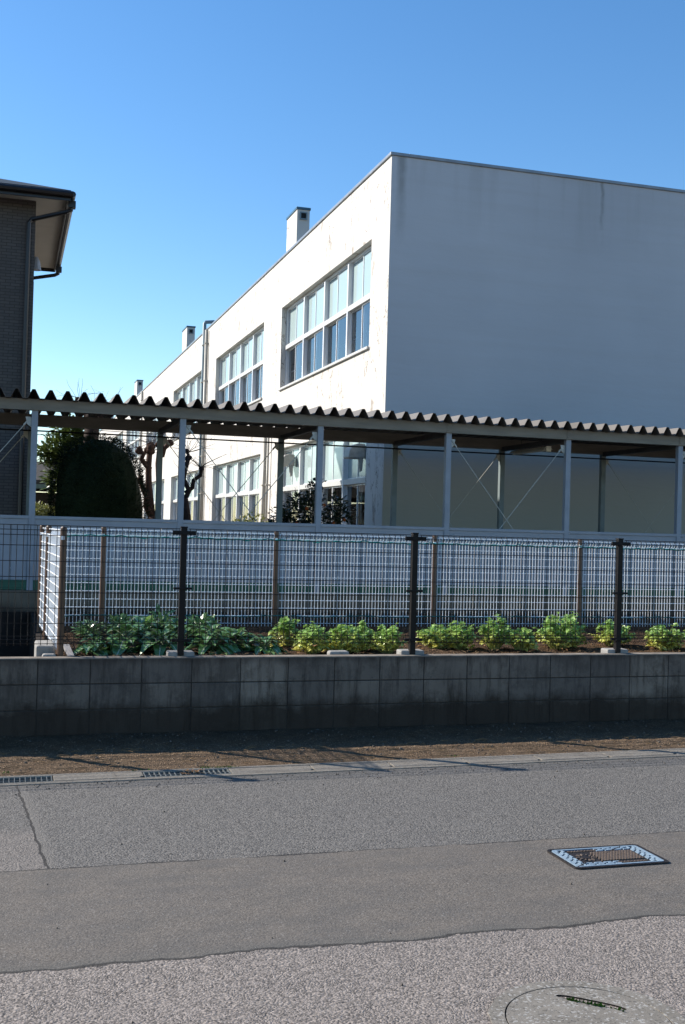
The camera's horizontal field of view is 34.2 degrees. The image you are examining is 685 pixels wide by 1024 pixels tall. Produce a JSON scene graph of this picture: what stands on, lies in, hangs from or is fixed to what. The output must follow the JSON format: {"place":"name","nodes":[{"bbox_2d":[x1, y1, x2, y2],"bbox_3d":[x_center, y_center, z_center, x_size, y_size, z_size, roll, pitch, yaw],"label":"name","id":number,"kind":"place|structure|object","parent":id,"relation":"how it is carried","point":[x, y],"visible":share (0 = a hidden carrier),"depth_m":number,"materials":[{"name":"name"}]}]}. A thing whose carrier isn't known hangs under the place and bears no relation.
{"place":"outdoors","nodes":[
{"label":"outdoors","id":0,"kind":"place"},
{"bbox_2d":[0,179,75,569],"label":"house","id":1,"kind":"structure","parent":0,"point":[35,220],"depth_m":18.84,"materials":[{"name":"grey tile"}]},
{"bbox_2d":[0,549,311,592],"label":"school yard","id":2,"kind":"structure","parent":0,"point":[196,575],"depth_m":23.45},
{"bbox_2d":[34,501,54,533],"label":"yellow shrub","id":3,"kind":"object","parent":2,"relation":"on","point":[40,509],"visible":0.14,"depth_m":27.56,"materials":[{"name":"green plant"}]},
{"bbox_2d":[34,462,55,535],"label":"building","id":4,"kind":"structure","parent":2,"relation":"on","point":[41,495],"depth_m":31.11,"materials":[{"name":"white paint"}]},
{"bbox_2d":[37,413,99,493],"bbox_3d":[-6.487,-0.491,26.212,1.675,3.750,1.322,2,-1,-33],"label":"magnolia tree","id":5,"kind":"object","parent":2,"relation":"on","point":[57,441],"visible":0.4,"depth_m":26.04,"materials":[{"name":"green plant"}]},
{"bbox_2d":[58,380,121,442],"bbox_3d":[-5.859,-0.842,25.557,1.508,4.505,1.199,2,-1,-17],"label":"pollarded tree","id":6,"kind":"object","parent":2,"relation":"on","point":[89,430],"visible":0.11,"depth_m":25.51,"materials":[{"name":"brown plant"}]},
{"bbox_2d":[38,426,150,459],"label":"power lines","id":7,"kind":"object","parent":2,"relation":"on","point":[112,431],"visible":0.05,"depth_m":49.37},
{"bbox_2d":[44,430,152,580],"bbox_3d":[-4.247,-0.049,19.529,1.994,2.750,1.949,2,-1,-17],"label":"topiary tree","id":8,"kind":"object","parent":2,"relation":"on","point":[97,477],"visible":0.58,"depth_m":18.98,"materials":[{"name":"green plant"}]},
{"bbox_2d":[124,432,194,565],"bbox_3d":[-4.063,-0.332,24.209,1.368,3.573,1.190,1,-1,10],"label":"pollarded tree","id":9,"kind":"object","parent":2,"relation":"on","point":[149,448],"visible":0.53,"depth_m":24.26,"materials":[{"name":"brown plant"}]},
{"bbox_2d":[170,434,226,519],"bbox_3d":[-2.760,-0.127,20.459,1.137,3.076,0.992,1,-1,26],"label":"pollarded tree","id":10,"kind":"object","parent":2,"relation":"on","point":[187,492],"visible":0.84,"depth_m":20.51,"materials":[{"name":"brown plant"}]},
{"bbox_2d":[226,512,271,542],"bbox_3d":[-1.984,0.721,22.628,1.720,1.470,1.005,1,-1,13],"label":"shrub","id":11,"kind":"object","parent":2,"relation":"on","point":[255,516],"visible":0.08,"depth_m":22.55,"materials":[{"name":"green plant"}]},
{"bbox_2d":[266,477,356,583],"bbox_3d":[-0.589,0.432,17.756,1.724,1.973,1.216,2,-1,-17],"label":"orange tree","id":12,"kind":"object","parent":2,"relation":"on","point":[304,509],"visible":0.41,"depth_m":17.68,"materials":[{"name":"green plant"}]},
{"bbox_2d":[0,387,684,616],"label":"covered walkway","id":13,"kind":"structure","parent":2,"relation":"on","point":[319,425],"depth_m":15.09,"materials":[{"name":"paint"}]},
{"bbox_2d":[509,439,551,454],"bbox_3d":[2.914,-1.021,17.245,0.150,0.245,1.225,2,-1,-17],"label":"strip lamp","id":14,"kind":"object","parent":13,"relation":"hanging from","point":[534,450],"visible":0.91,"depth_m":17.11,"materials":[{"name":"plastic"}]},
{"bbox_2d":[99,152,684,595],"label":"school building","id":15,"kind":"structure","parent":2,"relation":"on","point":[395,282],"depth_m":19.71,"materials":[{"name":"concrete"}]},
{"bbox_2d":[128,431,139,457],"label":"window","id":16,"kind":"structure","parent":15,"relation":"in","point":[135,443],"depth_m":57.36,"materials":[{"name":"white glass"}]},
{"bbox_2d":[146,480,163,522],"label":"window","id":17,"kind":"structure","parent":15,"relation":"in","point":[154,483],"depth_m":46.35,"materials":[{"name":"white glass"}]},
{"bbox_2d":[146,418,165,453],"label":"window","id":18,"kind":"structure","parent":15,"relation":"in","point":[154,433],"depth_m":49.53,"materials":[{"name":"white glass"}]},
{"bbox_2d":[173,471,197,519],"bbox_3d":[-5.448,-0.417,39.764,0.285,1.900,6.690,2,-1,-17],"label":"window","id":19,"kind":"structure","parent":15,"relation":"in","point":[193,497],"depth_m":38.95,"materials":[{"name":"white glass"}]},
{"bbox_2d":[173,374,200,440],"bbox_3d":[-5.502,-3.697,39.770,0.255,1.945,6.730,2,-1,-17],"label":"window","id":20,"kind":"structure","parent":15,"relation":"in","point":[191,391],"depth_m":39.75,"materials":[{"name":"white glass"}]},
{"bbox_2d":[215,455,259,521],"bbox_3d":[-2.810,-0.475,30.993,0.285,1.900,6.690,2,-1,-17],"label":"window","id":21,"kind":"structure","parent":15,"relation":"in","point":[236,473],"depth_m":30.94,"materials":[{"name":"white glass"}]},
{"bbox_2d":[219,326,263,405],"bbox_3d":[-2.785,-3.753,31.022,0.420,1.945,6.730,2,-1,-17],"label":"window","id":22,"kind":"structure","parent":15,"relation":"in","point":[245,359],"depth_m":30.97,"materials":[{"name":"white glass"}]},
{"bbox_2d":[282,441,365,524],"bbox_3d":[-0.342,-0.530,22.786,0.285,1.900,6.690,2,-1,-17],"label":"window","id":23,"kind":"structure","parent":15,"relation":"in","point":[338,471],"depth_m":22.33,"materials":[{"name":"white glass"}]},
{"bbox_2d":[278,245,371,390],"bbox_3d":[-0.316,-3.808,22.816,0.420,1.945,6.730,2,-1,-17],"label":"window","id":24,"kind":"structure","parent":15,"relation":"in","point":[345,292],"depth_m":22.75,"materials":[{"name":"white glass"}]},
{"bbox_2d":[0,756,684,1023],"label":"road","id":25,"kind":"structure","parent":0,"point":[150,929],"depth_m":5.23,"materials":[{"name":"grey asphalt"}]},
{"bbox_2d":[6,756,678,1022],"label":"grit","id":26,"kind":"object","parent":25,"relation":"on","point":[336,774],"visible":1,"depth_m":7.70,"materials":[{"name":"grey gravel"}]},
{"bbox_2d":[488,980,684,1023],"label":"round manhole cover","id":27,"kind":"object","parent":25,"relation":"on","point":[541,1002],"visible":1,"depth_m":4.05,"materials":[{"name":"concrete"}]},
{"bbox_2d":[547,844,668,869],"bbox_3d":[1.417,1.859,5.961,0.559,0.040,0.342,2,-1,-17],"label":"hydrant cover","id":28,"kind":"object","parent":25,"relation":"on","point":[598,857],"visible":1,"depth_m":5.94,"materials":[{"name":"metal"}]},
{"bbox_2d":[0,719,684,775],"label":"verge","id":29,"kind":"structure","parent":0,"point":[156,744],"depth_m":8.73,"materials":[{"name":"soil"}]},
{"bbox_2d":[3,755,458,772],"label":"weeds","id":30,"kind":"object","parent":29,"relation":"on","point":[200,767],"visible":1,"depth_m":7.86,"materials":[{"name":"green plant"}]},
{"bbox_2d":[0,733,683,774],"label":"dry twigs","id":31,"kind":"object","parent":29,"relation":"on","point":[572,742],"visible":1,"depth_m":8.42,"materials":[{"name":"wood"}]},
{"bbox_2d":[4,720,684,770],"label":"pebbles","id":32,"kind":"object","parent":29,"relation":"on","point":[350,736],"visible":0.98,"depth_m":8.76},
{"bbox_2d":[0,0,684,492],"label":"sky","id":33,"kind":"structure","parent":0,"point":[186,135],"materials":[{"name":"blue"}]},
{"bbox_2d":[36,611,684,655],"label":"garden soil","id":34,"kind":"structure","parent":0,"point":[257,629],"depth_m":12.76,"materials":[{"name":"brown soil"}]},
{"bbox_2d":[63,644,73,655],"bbox_3d":[-2.300,1.163,9.336,0.055,0.034,0.980,2,-1,-16],"label":"board","id":35,"kind":"object","parent":34,"relation":"on","point":[68,650],"visible":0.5,"depth_m":9.24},
{"bbox_2d":[73,634,119,655],"bbox_3d":[-2.088,1.166,9.378,0.436,0.265,0.486,2,-1,-17],"label":"broccoli plant","id":36,"kind":"object","parent":34,"relation":"on","point":[97,650],"visible":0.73,"depth_m":9.35,"materials":[{"name":"green plant"}]},
{"bbox_2d":[104,622,152,655],"bbox_3d":[-1.903,1.154,9.690,0.550,0.422,0.626,2,-1,-45],"label":"broccoli plant","id":37,"kind":"object","parent":34,"relation":"on","point":[130,628],"visible":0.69,"depth_m":9.59,"materials":[{"name":"green plant"}]},
{"bbox_2d":[105,615,162,638],"bbox_3d":[-1.886,1.158,10.334,0.602,0.432,0.567,2,-1,-17],"label":"broccoli plant","id":38,"kind":"object","parent":34,"relation":"on","point":[147,619],"visible":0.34,"depth_m":10.31,"materials":[{"name":"green plant"}]},
{"bbox_2d":[71,603,221,637],"bbox_3d":[-1.907,1.137,11.014,1.543,0.466,0.433,2,-1,-17],"label":"vegetable row","id":39,"kind":"object","parent":34,"relation":"on","point":[161,618],"visible":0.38,"depth_m":10.94,"materials":[{"name":"green plant"}]},
{"bbox_2d":[126,628,184,655],"bbox_3d":[-1.581,1.164,9.549,0.644,0.335,0.522,2,-1,-17],"label":"broccoli plant","id":40,"kind":"object","parent":34,"relation":"on","point":[159,649],"visible":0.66,"depth_m":9.48,"materials":[{"name":"green plant"}]},
{"bbox_2d":[156,618,202,646],"bbox_3d":[-1.536,1.181,10.356,0.589,0.386,0.668,2,-1,-43],"label":"broccoli plant","id":41,"kind":"object","parent":34,"relation":"on","point":[172,626],"visible":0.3,"depth_m":10.34,"materials":[{"name":"green plant"}]},
{"bbox_2d":[184,621,243,654],"bbox_3d":[-1.118,1.186,9.825,0.656,0.444,0.532,1,-1,28],"label":"broccoli plant","id":42,"kind":"object","parent":34,"relation":"on","point":[225,648],"visible":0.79,"depth_m":9.76,"materials":[{"name":"green plant"}]},
{"bbox_2d":[208,627,261,650],"bbox_3d":[-0.969,1.235,10.049,0.646,0.412,0.538,2,-1,-17],"label":"broccoli plant","id":43,"kind":"object","parent":34,"relation":"on","point":[237,633],"visible":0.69,"depth_m":9.99,"materials":[{"name":"green plant"}]},
{"bbox_2d":[243,634,287,654],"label":"broccoli plant","id":44,"kind":"object","parent":34,"relation":"on","point":[275,648],"visible":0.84,"depth_m":9.83,"materials":[{"name":"green plant"}]},
{"bbox_2d":[268,616,302,646],"bbox_3d":[-0.529,1.115,10.333,0.330,0.297,0.340,2,-1,-17],"label":"leafy vegetable","id":45,"kind":"object","parent":34,"relation":"on","point":[286,621],"visible":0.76,"depth_m":10.28,"materials":[{"name":"green plant"}]},
{"bbox_2d":[291,621,332,653],"bbox_3d":[-0.263,1.114,9.890,0.352,0.301,0.359,1,-1,30],"label":"leafy vegetable","id":46,"kind":"object","parent":34,"relation":"on","point":[315,647],"visible":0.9,"depth_m":9.85,"materials":[{"name":"green plant"}]},
{"bbox_2d":[327,650,348,654],"bbox_3d":[-0.039,1.226,9.556,0.180,0.072,0.100,2,-1,-17],"label":"stone","id":47,"kind":"object","parent":34,"relation":"on","point":[337,652],"visible":0.5,"depth_m":9.52,"materials":[{"name":"concrete"}]},
{"bbox_2d":[322,624,368,653],"bbox_3d":[0.028,1.141,10.040,0.442,0.271,0.427,2,-1,-17],"label":"leafy vegetable","id":48,"kind":"object","parent":34,"relation":"on","point":[344,645],"visible":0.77,"depth_m":9.99,"materials":[{"name":"green plant"}]},
{"bbox_2d":[37,525,684,655],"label":"garden fence","id":49,"kind":"object","parent":34,"relation":"on","point":[49,583],"visible":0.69,"depth_m":11.93,"materials":[{"name":"white metal"}]},
{"bbox_2d":[64,614,684,618],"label":"rope","id":50,"kind":"object","parent":49,"relation":"attached to","point":[374,616],"visible":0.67,"depth_m":12.13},
{"bbox_2d":[67,534,684,550],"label":"rope","id":51,"kind":"object","parent":49,"relation":"attached to","point":[368,541],"visible":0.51,"depth_m":12.09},
{"bbox_2d":[350,620,377,649],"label":"leafy vegetable","id":52,"kind":"object","parent":34,"relation":"on","point":[368,631],"visible":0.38,"depth_m":10.22,"materials":[{"name":"green plant"}]},
{"bbox_2d":[367,623,407,653],"bbox_3d":[0.408,1.142,10.096,0.357,0.287,0.327,1,-1,31],"label":"leafy vegetable","id":53,"kind":"object","parent":34,"relation":"on","point":[388,648],"visible":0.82,"depth_m":10.05,"materials":[{"name":"green plant"}]},
{"bbox_2d":[416,624,457,648],"bbox_3d":[0.892,1.184,10.601,0.438,0.247,0.402,2,-1,-17],"label":"leafy vegetable","id":54,"kind":"object","parent":34,"relation":"on","point":[433,628],"visible":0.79,"depth_m":10.53,"materials":[{"name":"green plant"}]},
{"bbox_2d":[444,621,479,649],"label":"leafy vegetable","id":55,"kind":"object","parent":34,"relation":"on","point":[462,646],"visible":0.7,"depth_m":10.57,"materials":[{"name":"green plant"}]},
{"bbox_2d":[476,613,513,649],"bbox_3d":[1.455,1.143,10.685,0.381,0.362,0.377,1,-1,37],"label":"leafy vegetable","id":56,"kind":"object","parent":34,"relation":"on","point":[497,629],"visible":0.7,"depth_m":10.60,"materials":[{"name":"green plant"}]},
{"bbox_2d":[502,627,539,651],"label":"leafy vegetable","id":57,"kind":"object","parent":34,"relation":"on","point":[523,646],"visible":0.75,"depth_m":10.51,"materials":[{"name":"green plant"}]},
{"bbox_2d":[532,612,580,649],"bbox_3d":[2.099,1.157,10.906,0.479,0.374,0.494,1,-1,13],"label":"leafy vegetable","id":58,"kind":"object","parent":34,"relation":"on","point":[562,645],"visible":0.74,"depth_m":10.86,"materials":[{"name":"green plant"}]},
{"bbox_2d":[562,611,587,646],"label":"leafy vegetable","id":59,"kind":"object","parent":34,"relation":"on","point":[572,616],"visible":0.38,"depth_m":11.07,"materials":[{"name":"green plant"}]},
{"bbox_2d":[589,619,636,646],"bbox_3d":[2.753,1.227,11.305,0.473,0.284,0.398,2,-1,-33],"label":"leafy vegetable","id":60,"kind":"object","parent":34,"relation":"on","point":[624,629],"visible":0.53,"depth_m":11.26,"materials":[{"name":"green plant"}]},
{"bbox_2d":[644,623,684,650],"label":"leafy vegetable","id":61,"kind":"object","parent":34,"relation":"on","point":[665,646],"visible":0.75,"depth_m":10.95,"materials":[{"name":"green plant"}]},
{"label":"ground","id":62,"kind":"structure","parent":0,"visible":0},
{"bbox_2d":[0,652,684,735],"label":"block retaining wall","id":63,"kind":"structure","parent":62,"relation":"on","point":[59,695],"depth_m":9.30,"materials":[{"name":"concrete"}]},
{"bbox_2d":[0,524,684,655],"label":"fence","id":64,"kind":"object","parent":63,"relation":"on","point":[414,539],"visible":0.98,"depth_m":9.44,"materials":[{"name":"metal"}]},
{"bbox_2d":[0,748,684,785],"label":"kerb","id":65,"kind":"structure","parent":62,"relation":"on","point":[287,772],"depth_m":7.97,"materials":[{"name":"concrete"}]},
{"label":"gutter floor","id":66,"kind":"structure","parent":0,"visible":0},
{"bbox_2d":[0,776,52,783],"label":"drain grate","id":67,"kind":"object","parent":66,"relation":"on","point":[26,779],"visible":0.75,"depth_m":7.39,"materials":[{"name":"grey metal"}]},
{"bbox_2d":[53,772,143,780],"bbox_3d":[-1.643,1.808,7.499,0.596,0.058,0.162,2,-1,-18],"label":"gutter cover","id":68,"kind":"object","parent":66,"relation":"on","point":[97,776],"visible":0.49,"depth_m":7.49,"materials":[{"name":"concrete"}]},
{"bbox_2d":[143,768,231,776],"bbox_3d":[-1.073,1.817,7.686,0.596,0.037,0.162,2,-1,-18],"label":"drain grate","id":69,"kind":"object","parent":66,"relation":"on","point":[179,773],"visible":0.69,"depth_m":7.70,"materials":[{"name":"grey metal"}]},
{"bbox_2d":[178,769,204,773],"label":"leaf litter","id":70,"kind":"object","parent":69,"relation":"on","point":[196,771],"visible":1,"depth_m":7.69,"materials":[{"name":"brown plant"}]},
{"bbox_2d":[228,765,312,773],"bbox_3d":[-0.503,1.847,7.872,0.596,0.056,0.162,2,-1,-18],"label":"gutter cover","id":71,"kind":"object","parent":66,"relation":"on","point":[269,769],"visible":0.5,"depth_m":7.87,"materials":[{"name":"concrete"}]},
{"bbox_2d":[310,762,391,769],"bbox_3d":[0.067,1.865,8.059,0.596,0.055,0.162,2,-1,-18],"label":"gutter cover","id":72,"kind":"object","parent":66,"relation":"on","point":[350,766],"visible":0.45,"depth_m":8.05,"materials":[{"name":"concrete"}]},
{"bbox_2d":[388,759,466,766],"bbox_3d":[0.637,1.883,8.246,0.596,0.057,0.162,2,-1,-18],"label":"gutter cover","id":73,"kind":"object","parent":66,"relation":"on","point":[425,762],"visible":0.47,"depth_m":8.23,"materials":[{"name":"concrete"}]},
{"bbox_2d":[462,756,539,762],"bbox_3d":[1.207,1.902,8.432,0.596,0.056,0.162,2,-1,-18],"label":"gutter cover","id":74,"kind":"object","parent":66,"relation":"on","point":[500,759],"visible":0.47,"depth_m":8.42,"materials":[{"name":"concrete"}]},
{"bbox_2d":[534,753,607,759],"bbox_3d":[1.778,1.919,8.619,0.596,0.058,0.162,2,-1,-18],"label":"gutter cover","id":75,"kind":"object","parent":66,"relation":"on","point":[570,756],"visible":0.47,"depth_m":8.61,"materials":[{"name":"concrete"}]},
{"bbox_2d":[602,750,674,756],"bbox_3d":[2.348,1.938,8.806,0.596,0.058,0.162,2,-1,-18],"label":"gutter cover","id":76,"kind":"object","parent":66,"relation":"on","point":[637,753],"visible":0.45,"depth_m":8.79,"materials":[{"name":"concrete"}]},
{"bbox_2d":[667,749,684,754],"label":"gutter cover","id":77,"kind":"object","parent":66,"relation":"on","point":[681,751],"visible":0.45,"depth_m":8.93,"materials":[{"name":"concrete"}]},
{"label":"sunken path","id":78,"kind":"structure","parent":0,"visible":0},
{"bbox_2d":[0,612,29,656],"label":"foundation wall","id":79,"kind":"structure","parent":78,"relation":"on","point":[9,649],"depth_m":13.50,"materials":[{"name":"concrete"}]},
{"bbox_2d":[29,612,42,656],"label":"edging wall","id":80,"kind":"structure","parent":78,"relation":"on","point":[31,646],"depth_m":12.38,"materials":[{"name":"concrete"}]},
{"bbox_2d":[34,640,54,656],"bbox_3d":[-2.437,1.437,9.068,0.150,0.745,0.450,2,-1,-17],"label":"edging block","id":81,"kind":"object","parent":78,"relation":"on","point":[39,650],"depth_m":8.87,"materials":[{"name":"concrete"}]},
{"bbox_2d":[42,653,55,655],"bbox_3d":[-2.334,1.464,8.812,0.108,0.688,0.090,2,-1,-17],"label":"edging block","id":82,"kind":"object","parent":78,"relation":"on","point":[48,654],"depth_m":8.79,"materials":[{"name":"concrete"}]}
]}

